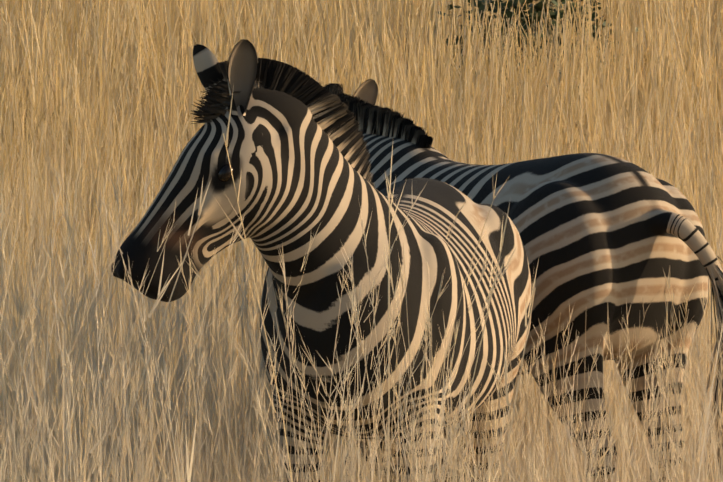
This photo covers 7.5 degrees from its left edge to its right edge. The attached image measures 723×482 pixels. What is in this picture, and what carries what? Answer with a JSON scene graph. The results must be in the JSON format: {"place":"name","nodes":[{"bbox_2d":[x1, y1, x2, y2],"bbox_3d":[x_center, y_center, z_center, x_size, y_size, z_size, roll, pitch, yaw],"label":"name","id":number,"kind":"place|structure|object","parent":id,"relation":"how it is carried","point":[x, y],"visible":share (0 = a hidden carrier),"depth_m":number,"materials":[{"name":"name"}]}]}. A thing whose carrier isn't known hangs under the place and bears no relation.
{"place":"outdoors","nodes":[
{"label":"outdoors","id":0,"kind":"place"},
{"bbox_2d":[0,0,722,481],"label":"grass field","id":1,"kind":"structure","parent":0,"point":[106,374],"depth_m":21.70,"materials":[{"name":"beige plant"}]},
{"bbox_3d":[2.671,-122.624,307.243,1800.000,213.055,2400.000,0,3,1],"label":"ground","id":2,"kind":"structure","parent":0,"visible":0},
{"bbox_2d":[111,39,531,481],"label":"zebra","id":3,"kind":"object","parent":2,"relation":"on","point":[298,152],"visible":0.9,"depth_m":13.97,"materials":[{"name":"multicoloured"}]},
{"bbox_2d":[324,79,722,481],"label":"zebra","id":4,"kind":"object","parent":2,"relation":"on","point":[604,238],"visible":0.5,"depth_m":15.53,"materials":[{"name":"multicoloured"}]},
{"bbox_2d":[436,0,638,91],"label":"shrub","id":5,"kind":"object","parent":2,"relation":"on","point":[538,7],"visible":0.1,"depth_m":32.95,"materials":[{"name":"green plant"}]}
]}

